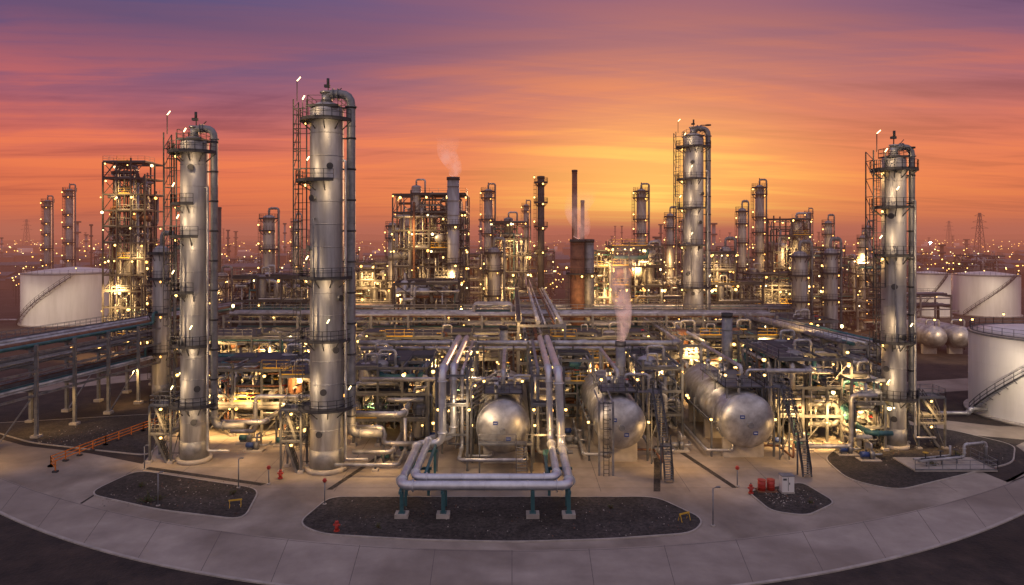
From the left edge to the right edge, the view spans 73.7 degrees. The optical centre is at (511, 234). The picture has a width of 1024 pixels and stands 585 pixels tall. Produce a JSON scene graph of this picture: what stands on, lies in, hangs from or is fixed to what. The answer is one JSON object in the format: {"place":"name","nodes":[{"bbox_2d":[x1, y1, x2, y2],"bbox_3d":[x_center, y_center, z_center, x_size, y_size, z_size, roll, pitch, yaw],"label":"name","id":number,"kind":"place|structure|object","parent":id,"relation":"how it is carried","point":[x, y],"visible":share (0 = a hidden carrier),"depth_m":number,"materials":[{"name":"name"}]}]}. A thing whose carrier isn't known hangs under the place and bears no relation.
{"place":"outdoors","nodes":[
{"label":"outdoors","id":0,"kind":"place"},
{"bbox_2d":[40,195,54,269],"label":"fractionating column","id":1,"kind":"structure","parent":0,"point":[48,233],"depth_m":249.41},
{"bbox_2d":[61,183,76,267],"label":"fractionating column","id":2,"kind":"structure","parent":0,"point":[68,227],"depth_m":249.06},
{"bbox_2d":[0,439,141,502],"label":"access path","id":3,"kind":"structure","parent":0,"point":[80,479],"depth_m":75.17,"materials":[{"name":"concrete"}]},
{"bbox_2d":[22,371,179,392],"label":"access road","id":4,"kind":"structure","parent":0,"point":[117,379],"depth_m":120.66,"materials":[{"name":"concrete"}]},
{"bbox_2d":[0,478,1023,584],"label":"road","id":5,"kind":"structure","parent":0,"point":[265,560],"depth_m":55.59,"materials":[{"name":"concrete"}]},
{"bbox_2d":[0,241,1023,584],"bbox_3d":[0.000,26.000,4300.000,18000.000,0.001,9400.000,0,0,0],"label":"ground","id":6,"kind":"structure","parent":0,"point":[28,555],"depth_m":57.62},
{"bbox_2d":[0,264,115,327],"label":"storage tank","id":7,"kind":"object","parent":6,"relation":"on","point":[58,296],"visible":0.84,"depth_m":192.68,"materials":[{"name":"white metal"}]},
{"bbox_2d":[0,414,178,454],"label":"gravel bed","id":8,"kind":"object","parent":6,"relation":"on","point":[136,443],"visible":0.73,"depth_m":89.24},
{"bbox_2d":[47,412,177,472],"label":"safety barrier","id":9,"kind":"object","parent":6,"relation":"on","point":[66,460],"visible":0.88,"depth_m":82.01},
{"bbox_2d":[0,294,262,442],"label":"pipe rack","id":10,"kind":"object","parent":6,"relation":"on","point":[30,384],"visible":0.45,"depth_m":96.89,"materials":[{"name":"silver metal"}]},
{"bbox_2d":[100,156,164,355],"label":"steel process tower","id":11,"kind":"structure","parent":6,"relation":"on","point":[130,273],"depth_m":147.02,"materials":[{"name":"silver metal"}]},
{"bbox_2d":[146,230,176,395],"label":"fractionating column","id":12,"kind":"structure","parent":6,"relation":"on","point":[159,378],"depth_m":109.90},
{"bbox_2d":[141,273,227,356],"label":"process unit","id":13,"kind":"object","parent":6,"relation":"on","point":[178,281],"visible":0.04,"depth_m":149.95,"materials":[{"name":"silver metal"}]},
{"bbox_2d":[0,240,387,245],"bbox_3d":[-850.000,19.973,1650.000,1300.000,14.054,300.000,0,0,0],"label":"tree line","id":14,"kind":"object","parent":6,"relation":"on","point":[358,242],"visible":0.25,"depth_m":1500.00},
{"bbox_2d":[218,265,233,327],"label":"fractionating column","id":15,"kind":"structure","parent":6,"relation":"on","point":[226,276],"depth_m":164.67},
{"bbox_2d":[209,271,256,309],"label":"process unit","id":16,"kind":"object","parent":6,"relation":"on","point":[237,281],"visible":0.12,"depth_m":184.88,"materials":[{"name":"silver metal"}]},
{"bbox_2d":[172,343,309,436],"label":"process unit","id":17,"kind":"object","parent":6,"relation":"on","point":[238,391],"visible":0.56,"depth_m":89.72,"materials":[{"name":"metal"}]},
{"bbox_2d":[209,322,309,376],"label":"process unit","id":18,"kind":"object","parent":6,"relation":"on","point":[253,340],"visible":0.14,"depth_m":107.19,"materials":[{"name":"metal"}]},
{"bbox_2d":[258,207,279,272],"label":"fractionating column","id":19,"kind":"structure","parent":6,"relation":"on","point":[268,234],"depth_m":168.91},
{"bbox_2d":[231,265,309,339],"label":"process unit","id":20,"kind":"object","parent":6,"relation":"on","point":[269,288],"visible":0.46,"depth_m":130.44,"materials":[{"name":"silver metal"}]},
{"bbox_2d":[277,358,309,446],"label":"process unit","id":21,"kind":"object","parent":6,"relation":"on","point":[289,375],"visible":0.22,"depth_m":85.27,"materials":[{"name":"metal"}]},
{"bbox_2d":[290,213,301,272],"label":"fractionating column","id":22,"kind":"structure","parent":6,"relation":"on","point":[291,249],"depth_m":214.71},
{"bbox_2d":[288,317,376,377],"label":"pipe rack","id":23,"kind":"object","parent":6,"relation":"on","point":[292,349],"visible":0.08,"depth_m":105.48,"materials":[{"name":"silver metal"}]},
{"bbox_2d":[356,259,387,333],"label":"steel process tower","id":24,"kind":"structure","parent":6,"relation":"on","point":[367,269],"depth_m":161.46,"materials":[{"name":"silver metal"}]},
{"bbox_2d":[356,282,393,339],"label":"process unit","id":25,"kind":"object","parent":6,"relation":"on","point":[373,291],"visible":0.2,"depth_m":158.37,"materials":[{"name":"silver metal"}]},
{"bbox_2d":[384,221,399,300],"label":"fractionating column","id":26,"kind":"structure","parent":6,"relation":"on","point":[389,241],"depth_m":159.11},
{"bbox_2d":[350,342,442,446],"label":"process unit","id":27,"kind":"object","parent":6,"relation":"on","point":[389,396],"visible":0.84,"depth_m":85.56,"materials":[{"name":"metal"}]},
{"bbox_2d":[356,322,499,402],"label":"process unit","id":28,"kind":"object","parent":6,"relation":"on","point":[442,333],"visible":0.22,"depth_m":107.52,"materials":[{"name":"metal"}]},
{"bbox_2d":[393,271,463,325],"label":"process unit","id":29,"kind":"object","parent":6,"relation":"on","point":[412,290],"visible":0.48,"depth_m":131.15,"materials":[{"name":"silver metal"}]},
{"bbox_2d":[388,178,469,319],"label":"steel process tower","id":30,"kind":"structure","parent":6,"relation":"on","point":[431,241],"depth_m":146.31,"materials":[{"name":"silver metal"}]},
{"bbox_2d":[442,177,463,294],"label":"flue stack","id":31,"kind":"object","parent":6,"relation":"on","point":[451,260],"visible":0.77,"depth_m":141.89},
{"bbox_2d":[468,249,483,319],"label":"process unit","id":32,"kind":"object","parent":6,"relation":"on","point":[474,270],"visible":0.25,"depth_m":208.97,"materials":[{"name":"silver metal"}]},
{"bbox_2d":[394,335,575,518],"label":"pipe loop","id":33,"kind":"object","parent":6,"relation":"on","point":[546,398],"visible":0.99,"depth_m":74.09,"materials":[{"name":"silver metal"}]},
{"bbox_2d":[479,182,495,319],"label":"fractionating column","id":34,"kind":"structure","parent":6,"relation":"on","point":[488,197],"depth_m":189.08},
{"bbox_2d":[483,237,505,339],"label":"fractionating column","id":35,"kind":"structure","parent":6,"relation":"on","point":[493,271],"depth_m":148.91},
{"bbox_2d":[491,211,531,339],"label":"steel process tower","id":36,"kind":"structure","parent":6,"relation":"on","point":[512,256],"depth_m":169.68,"materials":[{"name":"silver metal"}]},
{"bbox_2d":[0,218,1023,288],"bbox_3d":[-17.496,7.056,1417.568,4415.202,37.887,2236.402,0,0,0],"label":"distant industrial district","id":37,"kind":"object","parent":6,"relation":"on","point":[10,259],"visible":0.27,"depth_m":577.72,"materials":[{"name":"metal"}]},
{"bbox_2d":[0,234,1023,240],"bbox_3d":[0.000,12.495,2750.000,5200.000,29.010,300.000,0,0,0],"label":"tree line","id":38,"kind":"object","parent":6,"relation":"on","point":[565,237],"visible":0.26,"depth_m":2600.00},
{"bbox_2d":[6,239,1022,305],"bbox_3d":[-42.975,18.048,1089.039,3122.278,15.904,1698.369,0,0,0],"label":"distant street lights","id":39,"kind":"object","parent":6,"relation":"on","point":[384,247],"visible":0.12,"depth_m":545.52},
{"bbox_2d":[38,426,1023,536],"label":"loose stones","id":40,"kind":"object","parent":6,"relation":"on","point":[471,501],"visible":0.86,"depth_m":67.12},
{"bbox_2d":[514,276,565,384],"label":"pipe rack","id":41,"kind":"object","parent":6,"relation":"on","point":[531,290],"visible":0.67,"depth_m":116.86,"materials":[{"name":"silver metal"}]},
{"bbox_2d":[533,176,547,300],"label":"column","id":42,"kind":"structure","parent":6,"relation":"on","point":[539,226],"depth_m":169.24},
{"bbox_2d":[529,248,555,294],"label":"process unit","id":43,"kind":"object","parent":6,"relation":"on","point":[549,261],"visible":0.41,"depth_m":292.35,"materials":[{"name":"silver metal"}]},
{"bbox_2d":[82,376,1007,549],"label":"concrete apron","id":44,"kind":"object","parent":6,"relation":"on","point":[286,504],"visible":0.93,"depth_m":70.11,"materials":[{"name":"concrete"}]},
{"bbox_2d":[145,391,179,463],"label":"stair tower","id":45,"kind":"structure","parent":44,"relation":"on","point":[157,406],"depth_m":77.62,"materials":[{"name":"metal"}]},
{"bbox_2d":[93,471,257,518],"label":"gravel bed","id":46,"kind":"object","parent":44,"relation":"on","point":[168,488],"visible":1,"depth_m":67.96,"materials":[{"name":"gravel"}]},
{"bbox_2d":[163,111,245,465],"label":"distillation column","id":47,"kind":"structure","parent":44,"relation":"on","point":[193,406],"depth_m":77.34,"materials":[{"name":"silver metal"}]},
{"bbox_2d":[146,467,265,485],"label":"drain channel","id":48,"kind":"object","parent":44,"relation":"on","point":[204,476],"visible":1,"depth_m":73.27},
{"bbox_2d":[242,431,271,452],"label":"pump skid","id":49,"kind":"object","parent":44,"relation":"on","point":[253,447],"visible":1,"depth_m":81.80,"materials":[{"name":"metal"}]},
{"bbox_2d":[277,395,307,473],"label":"stair tower","id":50,"kind":"structure","parent":44,"relation":"on","point":[288,439],"depth_m":74.42,"materials":[{"name":"metal"}]},
{"bbox_2d":[293,77,383,475],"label":"distillation column","id":51,"kind":"structure","parent":44,"relation":"on","point":[329,407],"depth_m":74.27,"materials":[{"name":"silver metal"}]},
{"bbox_2d":[222,301,778,384],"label":"pipe rack","id":52,"kind":"object","parent":44,"relation":"on","point":[474,311],"visible":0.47,"depth_m":121.08,"materials":[{"name":"silver metal"}]},
{"bbox_2d":[301,496,701,542],"bbox_3d":[-0.941,25.935,62.522,36.246,0.130,9.955,0,0,0],"label":"gravel bed","id":53,"kind":"object","parent":44,"relation":"on","point":[322,518],"visible":0.99,"depth_m":62.00,"materials":[{"name":"gravel"}]},
{"bbox_2d":[465,348,544,464],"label":"horizontal tank","id":54,"kind":"object","parent":44,"relation":"on","point":[503,408],"visible":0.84,"depth_m":76.35,"materials":[{"name":"silver metal"}]},
{"bbox_2d":[221,333,893,471],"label":"pipe run","id":55,"kind":"object","parent":44,"relation":"on","point":[672,343],"visible":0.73,"depth_m":82.25,"materials":[{"name":"silver metal"}]},
{"bbox_2d":[550,350,593,427],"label":"process unit","id":56,"kind":"object","parent":44,"relation":"on","point":[576,371],"visible":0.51,"depth_m":94.31,"materials":[{"name":"metal"}]},
{"bbox_2d":[594,390,613,475],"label":"ladder frame","id":57,"kind":"object","parent":44,"relation":"on","point":[607,428],"visible":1,"depth_m":73.49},
{"bbox_2d":[609,341,631,383],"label":"exhaust stack","id":58,"kind":"object","parent":44,"relation":"on","point":[620,355],"visible":0.15,"depth_m":87.45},
{"bbox_2d":[571,348,673,481],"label":"horizontal tank","id":59,"kind":"object","parent":44,"relation":"on","point":[630,422],"visible":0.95,"depth_m":77.85,"materials":[{"name":"silver metal"}]},
{"bbox_2d":[626,344,689,438],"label":"process unit","id":60,"kind":"object","parent":44,"relation":"on","point":[645,361],"visible":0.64,"depth_m":89.35,"materials":[{"name":"metal"}]},
{"bbox_2d":[633,308,709,410],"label":"pipe rack","id":61,"kind":"object","parent":44,"relation":"on","point":[688,363],"visible":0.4,"depth_m":106.97,"materials":[{"name":"silver metal"}]},
{"bbox_2d":[659,318,789,394],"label":"process unit","id":62,"kind":"object","parent":44,"relation":"on","point":[712,336],"visible":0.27,"depth_m":108.56,"materials":[{"name":"metal"}]},
{"bbox_2d":[721,312,732,369],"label":"exhaust stack","id":63,"kind":"object","parent":44,"relation":"on","point":[726,349],"visible":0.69,"depth_m":99.31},
{"bbox_2d":[679,342,812,476],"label":"horizontal tank","id":64,"kind":"object","parent":44,"relation":"on","point":[733,412],"visible":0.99,"depth_m":79.60,"materials":[{"name":"silver metal"}]},
{"bbox_2d":[751,483,832,515],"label":"gravel bed","id":65,"kind":"object","parent":44,"relation":"on","point":[798,508],"visible":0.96,"depth_m":66.18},
{"bbox_2d":[755,478,777,492],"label":"red barrels","id":66,"kind":"object","parent":65,"relation":"on","point":[762,485],"visible":1,"depth_m":68.65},
{"bbox_2d":[778,473,794,493],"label":"electrical cabinet","id":67,"kind":"object","parent":65,"relation":"on","point":[786,483],"visible":1,"depth_m":68.20,"materials":[{"name":"metal"}]},
{"bbox_2d":[829,360,894,450],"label":"process unit","id":68,"kind":"object","parent":44,"relation":"on","point":[864,408],"visible":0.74,"depth_m":82.95,"materials":[{"name":"metal"}]},
{"bbox_2d":[855,440,882,461],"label":"pump skid","id":69,"kind":"object","parent":44,"relation":"on","point":[868,456],"visible":1,"depth_m":78.26,"materials":[{"name":"metal"}]},
{"bbox_2d":[865,130,941,449],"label":"distillation column","id":70,"kind":"structure","parent":44,"relation":"on","point":[893,169],"depth_m":82.46,"materials":[{"name":"silver metal"}]},
{"bbox_2d":[826,422,1014,489],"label":"gravel bed","id":71,"kind":"object","parent":44,"relation":"on","point":[897,476],"visible":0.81,"depth_m":78.18,"materials":[{"name":"gravel"}]},
{"bbox_2d":[893,441,997,471],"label":"valve manifold","id":72,"kind":"object","parent":71,"relation":"on","point":[957,463],"visible":1,"depth_m":76.05,"materials":[{"name":"silver metal"}]},
{"bbox_2d":[907,384,948,448],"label":"stair tower","id":73,"kind":"structure","parent":44,"relation":"on","point":[922,422],"depth_m":82.61,"materials":[{"name":"metal"}]},
{"bbox_2d":[307,296,807,357],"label":"pipe rack","id":74,"kind":"object","parent":6,"relation":"on","point":[774,307],"visible":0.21,"depth_m":142.32,"materials":[{"name":"silver metal"}]},
{"bbox_2d":[572,170,577,238],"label":"flue stack","id":75,"kind":"object","parent":6,"relation":"on","point":[574,204],"visible":0.48,"depth_m":179.39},
{"bbox_2d":[565,239,588,325],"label":"flue stack","id":76,"kind":"object","parent":6,"relation":"on","point":[576,274],"visible":0.77,"depth_m":138.75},
{"bbox_2d":[520,321,655,385],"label":"process unit","id":77,"kind":"object","parent":6,"relation":"on","point":[622,333],"visible":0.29,"depth_m":107.66,"materials":[{"name":"metal"}]},
{"bbox_2d":[584,239,597,322],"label":"flue stack","id":78,"kind":"object","parent":6,"relation":"on","point":[589,265],"visible":0.37,"depth_m":140.01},
{"bbox_2d":[594,244,634,303],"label":"steel process tower","id":79,"kind":"structure","parent":6,"relation":"on","point":[603,287],"depth_m":160.68,"materials":[{"name":"silver metal"}]},
{"bbox_2d":[605,239,665,333],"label":"process unit","id":80,"kind":"object","parent":6,"relation":"on","point":[644,274],"visible":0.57,"depth_m":160.69,"materials":[{"name":"silver metal"}]},
{"bbox_2d":[632,182,649,294],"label":"fractionating column","id":81,"kind":"structure","parent":6,"relation":"on","point":[641,201],"depth_m":188.92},
{"bbox_2d":[655,272,680,319],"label":"process unit","id":82,"kind":"object","parent":6,"relation":"on","point":[670,284],"visible":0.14,"depth_m":186.83,"materials":[{"name":"silver metal"}]},
{"bbox_2d":[663,206,676,319],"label":"fractionating column","id":83,"kind":"structure","parent":6,"relation":"on","point":[669,263],"depth_m":189.18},
{"bbox_2d":[673,119,711,325],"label":"distillation column","id":84,"kind":"structure","parent":6,"relation":"on","point":[692,286],"depth_m":128.71,"materials":[{"name":"silver metal"}]},
{"bbox_2d":[679,246,738,319],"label":"steel process tower","id":85,"kind":"structure","parent":6,"relation":"on","point":[718,270],"depth_m":145.97,"materials":[{"name":"silver metal"}]},
{"bbox_2d":[716,236,736,278],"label":"distillation column","id":86,"kind":"structure","parent":6,"relation":"on","point":[727,248],"depth_m":159.14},
{"bbox_2d":[704,274,766,319],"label":"process unit","id":87,"kind":"object","parent":6,"relation":"on","point":[722,290],"visible":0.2,"depth_m":143.81,"materials":[{"name":"silver metal"}]},
{"bbox_2d":[735,200,749,278],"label":"fractionating column","id":88,"kind":"structure","parent":6,"relation":"on","point":[742,224],"depth_m":177.16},
{"bbox_2d":[751,178,767,290],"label":"fractionating column","id":89,"kind":"structure","parent":6,"relation":"on","point":[759,220],"depth_m":181.15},
{"bbox_2d":[710,309,843,339],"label":"rack","id":90,"kind":"object","parent":6,"relation":"on","point":[800,317],"visible":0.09,"depth_m":130.04,"materials":[{"name":"metal"}]},
{"bbox_2d":[764,212,813,309],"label":"steel process tower","id":91,"kind":"structure","parent":6,"relation":"on","point":[797,229],"depth_m":180.45,"materials":[{"name":"silver metal"}]},
{"bbox_2d":[632,288,951,330],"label":"pipe rack","id":92,"kind":"object","parent":6,"relation":"on","point":[921,304],"visible":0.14,"depth_m":186.53,"materials":[{"name":"metal"}]},
{"bbox_2d":[764,256,820,319],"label":"process unit","id":93,"kind":"object","parent":6,"relation":"on","point":[815,285],"visible":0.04,"depth_m":185.57,"materials":[{"name":"silver metal"}]},
{"bbox_2d":[732,329,853,443],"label":"process unit","id":94,"kind":"object","parent":6,"relation":"on","point":[817,398],"visible":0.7,"depth_m":86.57,"materials":[{"name":"metal"}]},
{"bbox_2d":[787,239,813,315],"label":"fractionating column","id":95,"kind":"structure","parent":6,"relation":"on","point":[800,275],"depth_m":138.94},
{"bbox_2d":[736,310,880,418],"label":"pipe rack","id":96,"kind":"object","parent":6,"relation":"on","point":[827,335],"visible":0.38,"depth_m":97.00,"materials":[{"name":"silver metal"}]},
{"bbox_2d":[801,242,845,319],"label":"process unit","id":97,"kind":"object","parent":6,"relation":"on","point":[816,252],"visible":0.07,"depth_m":203.24,"materials":[{"name":"silver metal"}]},
{"bbox_2d":[632,239,1023,244],"bbox_3d":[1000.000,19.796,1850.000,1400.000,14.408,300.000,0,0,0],"label":"tree line","id":98,"kind":"object","parent":6,"relation":"on","point":[853,241],"visible":0.26,"depth_m":1700.00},
{"bbox_2d":[821,214,834,302],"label":"fractionating column","id":99,"kind":"structure","parent":6,"relation":"on","point":[827,226],"depth_m":189.40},
{"bbox_2d":[819,236,842,330],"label":"fractionating column","id":100,"kind":"structure","parent":6,"relation":"on","point":[830,273],"depth_m":140.15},
{"bbox_2d":[812,334,880,382],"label":"process unit","id":101,"kind":"object","parent":6,"relation":"on","point":[857,351],"visible":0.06,"depth_m":112.28,"materials":[{"name":"metal"}]},
{"bbox_2d":[838,254,879,331],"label":"process unit","id":102,"kind":"object","parent":6,"relation":"on","point":[853,265],"visible":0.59,"depth_m":184.05,"materials":[{"name":"silver metal"}]},
{"bbox_2d":[856,229,868,330],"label":"fractionating column","id":103,"kind":"structure","parent":6,"relation":"on","point":[861,255],"depth_m":184.35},
{"bbox_2d":[907,266,952,317],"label":"storage tank","id":104,"kind":"object","parent":6,"relation":"on","point":[937,281],"visible":0.63,"depth_m":213.82,"materials":[{"name":"silver metal"}]},
{"bbox_2d":[907,318,967,353],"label":"bullet tank pair","id":105,"kind":"object","parent":6,"relation":"on","point":[934,334],"visible":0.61,"depth_m":147.00,"materials":[{"name":"silver metal"}]},
{"bbox_2d":[946,259,993,294],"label":"process unit","id":106,"kind":"object","parent":6,"relation":"on","point":[972,264],"visible":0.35,"depth_m":264.70,"materials":[{"name":"silver metal"}]},
{"bbox_2d":[934,313,1023,426],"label":"storage tank","id":107,"kind":"object","parent":6,"relation":"on","point":[995,371],"visible":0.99,"depth_m":96.00,"materials":[{"name":"silver metal"}]},
{"bbox_2d":[955,252,1005,271],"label":"process unit","id":108,"kind":"object","parent":6,"relation":"on","point":[977,257],"visible":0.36,"depth_m":293.54,"materials":[{"name":"silver metal"}]},
{"bbox_2d":[951,267,1023,317],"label":"storage tank","id":109,"kind":"object","parent":6,"relation":"on","point":[994,294],"visible":0.96,"depth_m":214.68,"materials":[{"name":"silver metal"}]},
{"bbox_2d":[0,230,1023,235],"bbox_3d":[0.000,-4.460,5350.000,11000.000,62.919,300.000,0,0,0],"label":"hills","id":110,"kind":"structure","parent":0,"point":[476,233],"depth_m":5200.00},
{"bbox_2d":[0,0,1023,232],"label":"sky","id":111,"kind":"structure","parent":0,"point":[794,95],"materials":[{"name":"orange"}]},
{"bbox_2d":[521,199,530,280],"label":"fractionating column","id":112,"kind":"structure","parent":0,"point":[526,210],"depth_m":239.28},
{"bbox_2d":[736,263,808,311],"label":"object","id":113,"kind":"structure","parent":0,"point":[777,289],"depth_m":156.08,"materials":[{"name":"silver metal"}]},
{"bbox_2d":[839,378,967,391],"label":"access road","id":114,"kind":"structure","parent":0,"point":[959,384],"depth_m":117.47,"materials":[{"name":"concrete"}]},
{"bbox_2d":[879,416,1023,439],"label":"access road","id":115,"kind":"structure","parent":0,"point":[1014,432],"depth_m":90.94,"materials":[{"name":"concrete"}]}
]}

